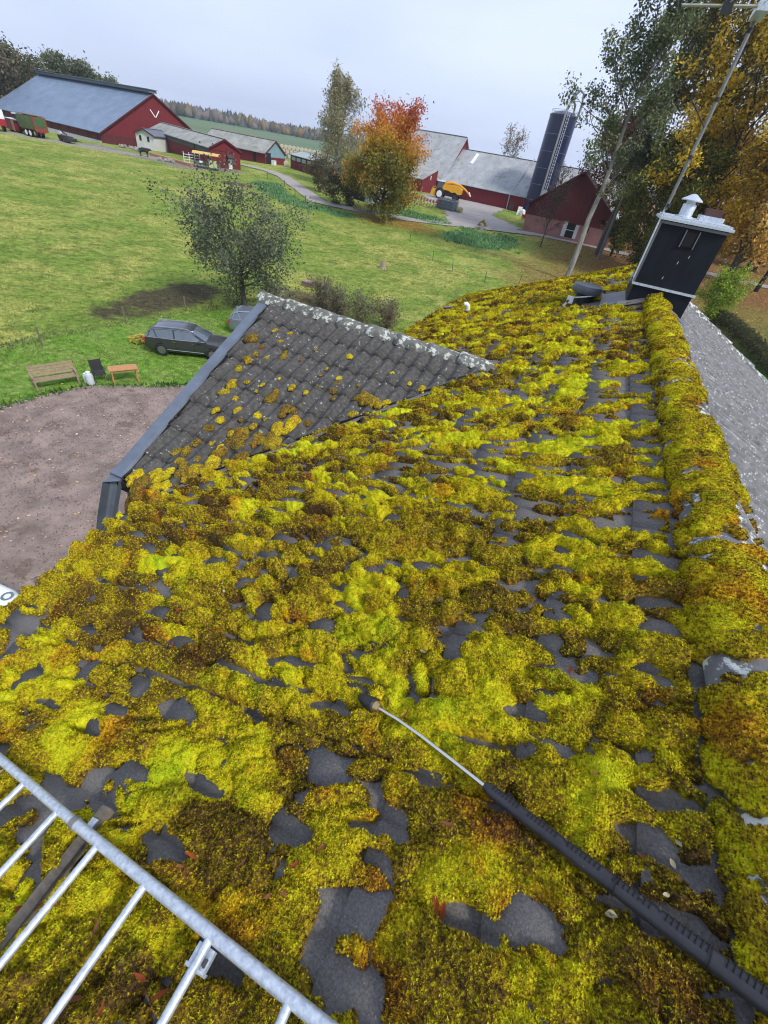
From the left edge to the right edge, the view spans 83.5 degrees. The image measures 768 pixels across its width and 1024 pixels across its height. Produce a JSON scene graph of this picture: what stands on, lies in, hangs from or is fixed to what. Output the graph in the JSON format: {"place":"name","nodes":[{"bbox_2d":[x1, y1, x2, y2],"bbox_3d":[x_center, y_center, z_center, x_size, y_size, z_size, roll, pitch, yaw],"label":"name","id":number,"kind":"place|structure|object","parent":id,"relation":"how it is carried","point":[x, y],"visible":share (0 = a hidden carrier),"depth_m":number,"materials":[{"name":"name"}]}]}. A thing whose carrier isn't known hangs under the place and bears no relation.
{"place":"outdoors","nodes":[
{"label":"outdoors","id":0,"kind":"place"},
{"bbox_2d":[0,305,248,403],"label":"lawn grass","id":1,"kind":"structure","parent":0,"point":[129,343],"depth_m":23.92,"materials":[{"name":"plant"}]},
{"bbox_2d":[207,128,286,164],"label":"blue gabled barn","id":2,"kind":"structure","parent":0,"point":[258,149],"depth_m":114.86,"materials":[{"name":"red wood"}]},
{"bbox_2d":[352,185,386,204],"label":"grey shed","id":3,"kind":"structure","parent":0,"point":[362,198],"depth_m":81.73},
{"bbox_2d":[0,115,767,405],"bbox_3d":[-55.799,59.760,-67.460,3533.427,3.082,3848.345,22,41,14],"label":"ground","id":4,"kind":"structure","parent":0,"point":[469,259],"depth_m":46.98,"materials":[{"name":"plant"}]},
{"bbox_2d":[0,109,6,131],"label":"red truck","id":5,"kind":"object","parent":4,"relation":"on","point":[3,124],"visible":1,"depth_m":79.58,"materials":[{"name":"white paint"}]},
{"bbox_2d":[0,42,27,98],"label":"tree","id":6,"kind":"object","parent":4,"relation":"on","point":[6,87],"visible":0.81,"depth_m":125.21,"materials":[{"name":"green plant"}]},
{"bbox_2d":[4,117,23,130],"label":"rusty container","id":7,"kind":"object","parent":4,"relation":"on","point":[10,122],"visible":0.54,"depth_m":82.31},
{"bbox_2d":[10,112,22,132],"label":"tractor","id":8,"kind":"object","parent":4,"relation":"on","point":[18,128],"visible":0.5,"depth_m":82.14,"materials":[{"name":"red paint"}]},
{"bbox_2d":[0,31,40,88],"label":"tree","id":9,"kind":"object","parent":4,"relation":"on","point":[23,68],"visible":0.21,"depth_m":131.77,"materials":[{"name":"green plant"}]},
{"bbox_2d":[10,43,50,86],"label":"tree","id":10,"kind":"object","parent":4,"relation":"on","point":[38,62],"visible":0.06,"depth_m":138.28,"materials":[{"name":"green plant"}]},
{"bbox_2d":[15,111,48,137],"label":"forage wagon","id":11,"kind":"object","parent":4,"relation":"on","point":[30,124],"visible":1,"depth_m":79.87,"materials":[{"name":"green paint"}]},
{"bbox_2d":[25,360,79,390],"bbox_3d":[-15.799,-6.539,20.619,1.850,0.980,0.670,-27,52,-36],"label":"garden bench","id":12,"kind":"object","parent":4,"relation":"on","point":[69,364],"visible":0.99,"depth_m":20.56,"materials":[{"name":"brown wood"}]},
{"bbox_2d":[35,44,87,77],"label":"tree","id":13,"kind":"object","parent":4,"relation":"on","point":[57,60],"visible":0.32,"depth_m":152.03,"materials":[{"name":"green plant"}]},
{"bbox_2d":[57,128,81,142],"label":"mower conditioner","id":14,"kind":"object","parent":4,"relation":"on","point":[61,137],"visible":1,"depth_m":81.78,"materials":[{"name":"metal"}]},
{"bbox_2d":[65,50,102,80],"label":"tree","id":15,"kind":"object","parent":4,"relation":"on","point":[90,73],"visible":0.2,"depth_m":157.70,"materials":[{"name":"green plant"}]},
{"bbox_2d":[85,371,94,385],"bbox_3d":[-14.520,-6.600,21.225,0.340,0.680,0.335,22,41,14],"label":"gas bottle","id":16,"kind":"object","parent":4,"relation":"on","point":[89,378],"visible":0.98,"depth_m":21.12,"materials":[{"name":"white paint"}]},
{"bbox_2d":[0,384,184,592],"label":"gravel yard","id":17,"kind":"structure","parent":4,"relation":"on","point":[25,568],"depth_m":16.56,"materials":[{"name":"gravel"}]},
{"bbox_2d":[0,584,19,604],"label":"white van","id":18,"kind":"object","parent":17,"relation":"on","point":[7,594],"visible":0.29,"depth_m":9.93,"materials":[{"name":"paint"}]},
{"bbox_2d":[0,385,163,546],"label":"yard leaves","id":19,"kind":"object","parent":17,"relation":"on","point":[62,472],"visible":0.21,"depth_m":17.10,"materials":[{"name":"brown plant"}]},
{"bbox_2d":[0,380,187,409],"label":"edge weeds","id":20,"kind":"object","parent":4,"relation":"on","point":[10,402],"visible":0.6,"depth_m":20.75,"materials":[{"name":"green plant"}]},
{"bbox_2d":[0,69,191,146],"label":"great barn","id":21,"kind":"structure","parent":4,"relation":"on","point":[95,110],"depth_m":111.35,"materials":[{"name":"red wood"}]},
{"bbox_2d":[88,358,108,383],"bbox_3d":[-14.300,-7.065,21.550,0.590,1.008,0.598,-26,52,-35],"label":"folding chair","id":22,"kind":"object","parent":4,"relation":"on","point":[95,365],"visible":1,"depth_m":21.51,"materials":[{"name":"fabric"}]},
{"bbox_2d":[2,291,211,345],"bbox_3d":[-18.890,-9.833,23.851,0.704,1.171,24.215,26,43,18],"label":"pasture fence","id":23,"kind":"object","parent":4,"relation":"on","point":[185,304],"visible":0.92,"depth_m":27.39,"materials":[{"name":"brown wood"}]},
{"bbox_2d":[94,71,120,83],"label":"tree","id":24,"kind":"object","parent":4,"relation":"on","point":[109,79],"visible":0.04,"depth_m":167.88,"materials":[{"name":"green plant"}]},
{"bbox_2d":[107,364,139,383],"bbox_3d":[-13.211,-7.001,21.911,1.300,0.738,0.620,-18,48,-30],"label":"wooden table","id":25,"kind":"object","parent":4,"relation":"on","point":[122,368],"visible":0.96,"depth_m":21.66,"materials":[{"name":"orange wood"}]},
{"bbox_2d":[127,333,144,344],"bbox_3d":[-14.644,-10.608,26.139,1.792,0.356,1.738,22,41,14],"label":"hosta plant","id":26,"kind":"object","parent":4,"relation":"on","point":[139,336],"visible":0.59,"depth_m":25.85,"materials":[{"name":"yellow plant"}]},
{"bbox_2d":[0,296,294,350],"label":"fence weeds","id":27,"kind":"object","parent":4,"relation":"on","point":[37,337],"visible":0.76,"depth_m":26.69,"materials":[{"name":"green plant"}]},
{"bbox_2d":[132,127,168,151],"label":"milk house","id":28,"kind":"structure","parent":4,"relation":"on","point":[153,139],"depth_m":99.72,"materials":[{"name":"white"}]},
{"bbox_2d":[150,153,193,166],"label":"timber edge","id":29,"kind":"object","parent":4,"relation":"on","point":[176,160],"visible":0.86,"depth_m":83.78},
{"bbox_2d":[142,319,226,358],"bbox_3d":[-11.432,-10.214,25.420,4.765,1.590,2.160,4,40,-8],"label":"estate car","id":30,"kind":"object","parent":4,"relation":"on","point":[163,337],"visible":0.82,"depth_m":24.75,"materials":[{"name":"grey paint"}]},
{"bbox_2d":[150,122,241,169],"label":"long red shed","id":31,"kind":"structure","parent":4,"relation":"on","point":[181,140],"depth_m":90.77,"materials":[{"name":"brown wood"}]},
{"bbox_2d":[192,150,220,169],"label":"feed cart","id":32,"kind":"object","parent":4,"relation":"on","point":[214,164],"visible":0.81,"depth_m":82.57,"materials":[{"name":"metal"}]},
{"bbox_2d":[138,141,318,304],"bbox_3d":[-9.947,-18.644,30.942,10.892,11.646,10.838,22,41,14],"label":"apple tree","id":33,"kind":"object","parent":4,"relation":"on","point":[255,237],"visible":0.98,"depth_m":29.23,"materials":[{"name":"green plant"}]},
{"bbox_2d":[208,247,258,308],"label":"apple shoots","id":34,"kind":"object","parent":4,"relation":"on","point":[230,299],"visible":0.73,"depth_m":31.22,"materials":[{"name":"green plant"}]},
{"bbox_2d":[228,305,253,329],"bbox_3d":[-8.091,-13.031,29.483,4.765,1.550,2.160,2,41,-10],"label":"hatchback","id":35,"kind":"object","parent":4,"relation":"on","point":[239,314],"visible":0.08,"depth_m":28.45,"materials":[{"name":"silver metal"}]},
{"bbox_2d":[247,180,370,220],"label":"nettles","id":36,"kind":"object","parent":4,"relation":"on","point":[281,193],"visible":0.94,"depth_m":72.22,"materials":[{"name":"green plant"}]},
{"bbox_2d":[302,149,335,191],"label":"roadside bush","id":37,"kind":"object","parent":4,"relation":"on","point":[322,161],"visible":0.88,"depth_m":80.45,"materials":[{"name":"green plant"}]},
{"bbox_2d":[289,151,349,181],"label":"open pole shed","id":38,"kind":"structure","parent":4,"relation":"on","point":[299,158],"depth_m":109.23,"materials":[{"name":"metal"}]},
{"bbox_2d":[301,268,337,307],"bbox_3d":[-5.370,-18.307,35.785,2.836,3.003,3.942,-25,51,-35],"label":"bush","id":39,"kind":"object","parent":4,"relation":"on","point":[317,285],"visible":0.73,"depth_m":35.38,"materials":[{"name":"green plant"}]},
{"bbox_2d":[314,164,347,204],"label":"roadside bush","id":40,"kind":"object","parent":4,"relation":"on","point":[332,177],"visible":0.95,"depth_m":73.53,"materials":[{"name":"green plant"}]},
{"bbox_2d":[312,269,360,314],"bbox_3d":[-3.622,-17.141,34.430,3.412,3.486,3.795,22,41,14],"label":"bush","id":41,"kind":"object","parent":4,"relation":"on","point":[336,300],"visible":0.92,"depth_m":34.12,"materials":[{"name":"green plant"}]},
{"bbox_2d":[315,56,368,186],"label":"birch tree","id":42,"kind":"object","parent":4,"relation":"on","point":[333,122],"visible":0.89,"depth_m":83.80,"materials":[{"name":"green plant"}]},
{"bbox_2d":[337,174,361,206],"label":"roadside bush","id":43,"kind":"object","parent":4,"relation":"on","point":[349,194],"visible":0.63,"depth_m":74.78,"materials":[{"name":"green plant"}]},
{"bbox_2d":[340,282,383,323],"bbox_3d":[-1.685,-15.878,33.155,4.212,3.326,3.447,22,41,14],"label":"bush","id":44,"kind":"object","parent":4,"relation":"on","point":[358,308],"visible":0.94,"depth_m":33.05,"materials":[{"name":"green plant"}]},
{"bbox_2d":[0,194,767,1023],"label":"farmhouse","id":45,"kind":"object","parent":4,"relation":"on","point":[680,256],"visible":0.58,"depth_m":2.67,"materials":[{"name":"tile"}]},
{"bbox_2d":[0,805,114,950],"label":"wooden batten","id":46,"kind":"object","parent":45,"relation":"on","point":[69,858],"visible":0.61,"depth_m":1.31,"materials":[{"name":"brown wood"}]},
{"bbox_2d":[125,468,144,487],"bbox_3d":[-2.318,-0.332,3.987,0.105,0.052,0.229,28,59,17],"label":"moss cushion","id":47,"kind":"object","parent":45,"relation":"on","point":[135,474],"visible":0.98,"depth_m":3.97,"materials":[{"name":"plant"}]},
{"bbox_2d":[130,480,145,502],"bbox_3d":[-2.201,-0.141,3.816,0.136,0.286,0.074,22,14,14],"label":"moss cushion","id":48,"kind":"object","parent":45,"relation":"on","point":[138,490],"visible":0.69,"depth_m":3.79,"materials":[{"name":"plant"}]},
{"bbox_2d":[133,474,151,485],"bbox_3d":[-2.224,-0.278,3.950,0.149,0.056,0.215,21,57,13],"label":"moss cushion","id":49,"kind":"object","parent":45,"relation":"on","point":[145,479],"visible":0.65,"depth_m":3.95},
{"bbox_2d":[146,490,163,505],"bbox_3d":[-2.037,-0.041,3.783,0.180,0.329,0.086,22,14,14],"label":"moss cushion","id":50,"kind":"object","parent":45,"relation":"on","point":[155,497],"visible":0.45,"depth_m":3.74,"materials":[{"name":"plant"}]},
{"bbox_2d":[151,470,170,482],"bbox_3d":[-2.079,-0.329,3.992,0.218,0.052,0.106,-34,62,-23],"label":"moss cushion","id":51,"kind":"object","parent":45,"relation":"on","point":[162,476],"visible":0.95,"depth_m":3.98,"materials":[{"name":"plant"}]},
{"bbox_2d":[160,479,172,490],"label":"moss cushion","id":52,"kind":"object","parent":45,"relation":"on","point":[165,485],"visible":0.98,"depth_m":3.92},
{"bbox_2d":[174,463,188,477],"bbox_3d":[-1.894,-0.392,4.039,0.142,0.059,0.189,7,55,3],"label":"moss cushion","id":53,"kind":"object","parent":45,"relation":"on","point":[181,471],"visible":0.94,"depth_m":4.01,"materials":[{"name":"plant"}]},
{"bbox_2d":[179,445,190,456],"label":"moss cushion","id":54,"kind":"object","parent":45,"relation":"on","point":[185,450],"visible":1,"depth_m":4.18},
{"bbox_2d":[187,464,202,473],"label":"moss cushion","id":55,"kind":"object","parent":45,"relation":"on","point":[193,468],"visible":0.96,"depth_m":4.03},
{"bbox_2d":[209,446,227,458],"bbox_3d":[-1.605,-0.584,4.177,0.172,0.072,0.128,-37,63,-24],"label":"moss cushion","id":56,"kind":"object","parent":45,"relation":"on","point":[220,452],"visible":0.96,"depth_m":4.16,"materials":[{"name":"plant"}]},
{"bbox_2d":[223,435,238,446],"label":"moss cushion","id":57,"kind":"object","parent":45,"relation":"on","point":[229,441],"visible":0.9,"depth_m":4.25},
{"bbox_2d":[226,379,236,388],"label":"moss cushion","id":58,"kind":"object","parent":45,"relation":"on","point":[231,383],"visible":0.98,"depth_m":4.76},
{"bbox_2d":[230,439,245,450],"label":"moss cushion","id":59,"kind":"object","parent":45,"relation":"on","point":[237,444],"visible":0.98,"depth_m":4.22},
{"bbox_2d":[233,451,249,460],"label":"moss cushion","id":60,"kind":"object","parent":45,"relation":"on","point":[243,455],"visible":0.94,"depth_m":4.15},
{"bbox_2d":[234,426,248,433],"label":"moss cushion","id":61,"kind":"object","parent":45,"relation":"on","point":[244,429],"visible":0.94,"depth_m":4.34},
{"bbox_2d":[243,333,257,342],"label":"moss cushion","id":62,"kind":"object","parent":45,"relation":"on","point":[250,338],"visible":1,"depth_m":5.25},
{"bbox_2d":[264,392,278,403],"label":"moss cushion","id":63,"kind":"object","parent":45,"relation":"on","point":[271,398],"visible":1,"depth_m":4.64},
{"bbox_2d":[265,437,281,449],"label":"moss cushion","id":64,"kind":"object","parent":45,"relation":"on","point":[271,442],"visible":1,"depth_m":4.25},
{"bbox_2d":[285,415,301,424],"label":"moss cushion","id":65,"kind":"object","parent":45,"relation":"on","point":[296,419],"visible":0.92,"depth_m":4.45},
{"bbox_2d":[353,390,368,405],"bbox_3d":[-0.237,-1.262,4.696,0.167,0.076,0.199,36,61,22],"label":"moss cushion","id":66,"kind":"object","parent":45,"relation":"on","point":[360,398],"visible":0.92,"depth_m":4.67,"materials":[{"name":"plant"}]},
{"bbox_2d":[0,265,737,1023],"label":"moss","id":67,"kind":"object","parent":45,"relation":"on","point":[432,969],"visible":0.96,"depth_m":1.61,"materials":[{"name":"plant"}]},
{"bbox_2d":[150,989,169,1002],"bbox_3d":[-0.546,1.179,1.050,0.045,0.013,0.012,-14,37,-28],"label":"fallen leaf","id":68,"kind":"object","parent":67,"relation":"on","point":[159,994],"visible":1,"depth_m":1.05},
{"bbox_2d":[0,752,338,1023],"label":"roof ladder","id":69,"kind":"object","parent":67,"relation":"on","point":[299,1005],"visible":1,"depth_m":1.13,"materials":[{"name":"metal"}]},
{"bbox_2d":[358,693,767,1017],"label":"pressure washer lance","id":70,"kind":"object","parent":67,"relation":"on","point":[750,989],"visible":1,"depth_m":0.99,"materials":[{"name":"black metal"}]},
{"bbox_2d":[364,394,379,406],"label":"moss cushion","id":71,"kind":"object","parent":45,"relation":"on","point":[370,400],"visible":0.97,"depth_m":4.64,"materials":[{"name":"plant"}]},
{"bbox_2d":[471,263,636,294],"bbox_3d":[3.832,-5.371,10.123,3.486,1.528,0.352,22,41,14],"label":"gutter","id":72,"kind":"object","parent":45,"relation":"on","point":[576,275],"visible":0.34,"depth_m":9.97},
{"bbox_2d":[633,0,767,277],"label":"tv aerial","id":73,"kind":"object","parent":45,"relation":"attached to","point":[759,12],"visible":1,"depth_m":4.77,"materials":[{"name":"metal"}]},
{"bbox_2d":[641,292,767,1023],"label":"moss","id":74,"kind":"object","parent":45,"relation":"on","point":[735,716],"visible":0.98,"depth_m":1.56,"materials":[{"name":"plant"}]},
{"bbox_2d":[334,93,434,224],"bbox_3d":[-0.092,-54.203,66.458,15.327,16.376,15.403,-8,43,-21],"label":"maple tree","id":75,"kind":"object","parent":4,"relation":"on","point":[390,155],"visible":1,"depth_m":63.96,"materials":[{"name":"orange plant"}]},
{"bbox_2d":[370,291,410,330],"bbox_3d":[0.229,-15.658,33.799,3.875,2.985,3.207,22,41,14],"label":"bush","id":76,"kind":"object","parent":4,"relation":"on","point":[386,314],"visible":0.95,"depth_m":33.63,"materials":[{"name":"green plant"}]},
{"bbox_2d":[347,210,446,235],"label":"leaf litter","id":77,"kind":"object","parent":4,"relation":"on","point":[391,220],"visible":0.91,"depth_m":70.50,"materials":[{"name":"plant"}]},
{"bbox_2d":[384,208,451,223],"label":"nettles","id":78,"kind":"object","parent":4,"relation":"on","point":[416,214],"visible":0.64,"depth_m":78.24,"materials":[{"name":"green plant"}]},
{"bbox_2d":[409,165,438,192],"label":"lean to shed","id":79,"kind":"object","parent":4,"relation":"on","point":[428,178],"visible":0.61,"depth_m":114.01,"materials":[{"name":"red wood"}]},
{"bbox_2d":[411,129,468,188],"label":"tall barn wing","id":80,"kind":"structure","parent":4,"relation":"on","point":[445,154],"depth_m":116.44,"materials":[{"name":"metal"}]},
{"bbox_2d":[435,196,458,211],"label":"wire crate","id":81,"kind":"object","parent":4,"relation":"on","point":[449,204],"visible":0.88,"depth_m":88.38,"materials":[{"name":"metal"}]},
{"bbox_2d":[159,98,747,220],"bbox_3d":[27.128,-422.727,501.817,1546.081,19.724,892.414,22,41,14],"label":"forest","id":82,"kind":"object","parent":4,"relation":"on","point":[213,115],"visible":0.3,"depth_m":572.00,"materials":[{"name":"green plant"}]},
{"bbox_2d":[421,194,521,229],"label":"farmyard","id":83,"kind":"structure","parent":4,"relation":"on","point":[474,213],"depth_m":88.59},
{"bbox_2d":[430,180,470,200],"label":"forage harvester","id":84,"kind":"object","parent":83,"relation":"on","point":[455,190],"visible":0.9,"depth_m":104.15,"materials":[{"name":"yellow paint"}]},
{"bbox_2d":[439,225,519,253],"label":"nettles","id":85,"kind":"object","parent":4,"relation":"on","point":[477,236],"visible":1,"depth_m":69.82,"materials":[{"name":"green plant"}]},
{"bbox_2d":[500,122,529,157],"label":"distant tree","id":86,"kind":"object","parent":4,"relation":"on","point":[509,141],"visible":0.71,"depth_m":147.52,"materials":[{"name":"grey plant"}]},
{"bbox_2d":[442,148,626,213],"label":"grey roofed barn","id":87,"kind":"structure","parent":4,"relation":"on","point":[495,180],"depth_m":110.96,"materials":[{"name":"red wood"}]},
{"bbox_2d":[523,90,584,213],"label":"tower silo","id":88,"kind":"object","parent":4,"relation":"on","point":[559,131],"visible":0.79,"depth_m":98.12,"materials":[{"name":"blue metal"}]},
{"bbox_2d":[533,158,578,246],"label":"young plum tree","id":89,"kind":"object","parent":4,"relation":"on","point":[556,195],"visible":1,"depth_m":67.93,"materials":[{"name":"green plant"}]},
{"bbox_2d":[522,163,620,247],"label":"red gabled barn","id":90,"kind":"structure","parent":4,"relation":"on","point":[583,196],"depth_m":78.36,"materials":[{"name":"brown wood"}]},
{"bbox_2d":[564,223,576,237],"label":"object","id":91,"kind":"structure","parent":90,"relation":"in","point":[570,226],"depth_m":79.52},
{"bbox_2d":[577,106,642,208],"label":"cherry tree","id":92,"kind":"object","parent":4,"relation":"on","point":[630,132],"visible":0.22,"depth_m":74.17,"materials":[{"name":"green plant"}]},
{"bbox_2d":[482,236,767,347],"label":"leaf litter","id":93,"kind":"object","parent":4,"relation":"on","point":[761,299],"visible":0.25,"depth_m":64.84,"materials":[{"name":"plant"}]},
{"bbox_2d":[558,0,705,276],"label":"ash tree","id":94,"kind":"object","parent":4,"relation":"on","point":[667,28],"visible":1,"depth_m":45.09,"materials":[{"name":"green plant"}]},
{"bbox_2d":[600,130,671,257],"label":"hazel tree","id":95,"kind":"object","parent":4,"relation":"on","point":[619,222],"visible":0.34,"depth_m":68.61,"materials":[{"name":"green plant"}]},
{"bbox_2d":[596,0,721,259],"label":"ash tree","id":96,"kind":"object","parent":4,"relation":"on","point":[634,161],"visible":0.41,"depth_m":56.22,"materials":[{"name":"green plant"}]},
{"bbox_2d":[594,0,741,255],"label":"linden tree","id":97,"kind":"object","parent":4,"relation":"on","point":[598,248],"visible":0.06,"depth_m":61.61,"materials":[{"name":"green plant"}]},
{"bbox_2d":[608,121,745,264],"bbox_3d":[37.519,-40.473,57.453,14.316,17.719,13.787,-19,48,-30],"label":"hazel tree","id":98,"kind":"object","parent":4,"relation":"on","point":[719,157],"visible":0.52,"depth_m":54.66,"materials":[{"name":"green plant"}]},
{"bbox_2d":[637,0,767,246],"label":"maple tree","id":99,"kind":"object","parent":4,"relation":"on","point":[692,118],"visible":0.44,"depth_m":51.33,"materials":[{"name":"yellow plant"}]},
{"bbox_2d":[654,0,767,207],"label":"maple tree","id":100,"kind":"object","parent":4,"relation":"on","point":[748,63],"visible":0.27,"depth_m":52.66,"materials":[{"name":"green plant"}]},
{"bbox_2d":[678,0,766,152],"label":"linden tree","id":101,"kind":"object","parent":4,"relation":"on","point":[736,52],"visible":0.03,"depth_m":60.20,"materials":[{"name":"green plant"}]},
{"bbox_2d":[694,259,766,320],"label":"bush","id":102,"kind":"object","parent":4,"relation":"on","point":[720,288],"visible":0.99,"depth_m":48.19,"materials":[{"name":"green plant"}]},
{"bbox_2d":[707,130,767,258],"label":"grove tree","id":103,"kind":"object","parent":4,"relation":"on","point":[727,242],"visible":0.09,"depth_m":81.36,"materials":[{"name":"yellow plant"}]},
{"bbox_2d":[711,309,767,377],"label":"clipped hedge","id":104,"kind":"object","parent":4,"relation":"on","point":[740,330],"visible":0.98,"depth_m":43.33,"materials":[{"name":"green plant"}]},
{"bbox_2d":[714,55,767,298],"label":"maple tree","id":105,"kind":"object","parent":4,"relation":"on","point":[752,240],"visible":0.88,"depth_m":52.97,"materials":[{"name":"orange plant"}]},
{"bbox_2d":[751,135,767,270],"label":"grove tree","id":106,"kind":"object","parent":4,"relation":"on","point":[759,263],"visible":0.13,"depth_m":79.23,"materials":[{"name":"orange plant"}]},
{"bbox_2d":[0,0,767,202],"label":"sky","id":107,"kind":"structure","parent":0,"point":[485,66],"materials":[{"name":"white"}]},
{"bbox_2d":[240,164,767,287],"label":"farm road","id":108,"kind":"structure","parent":0,"point":[299,187],"depth_m":78.30,"materials":[{"name":"asphalt"}]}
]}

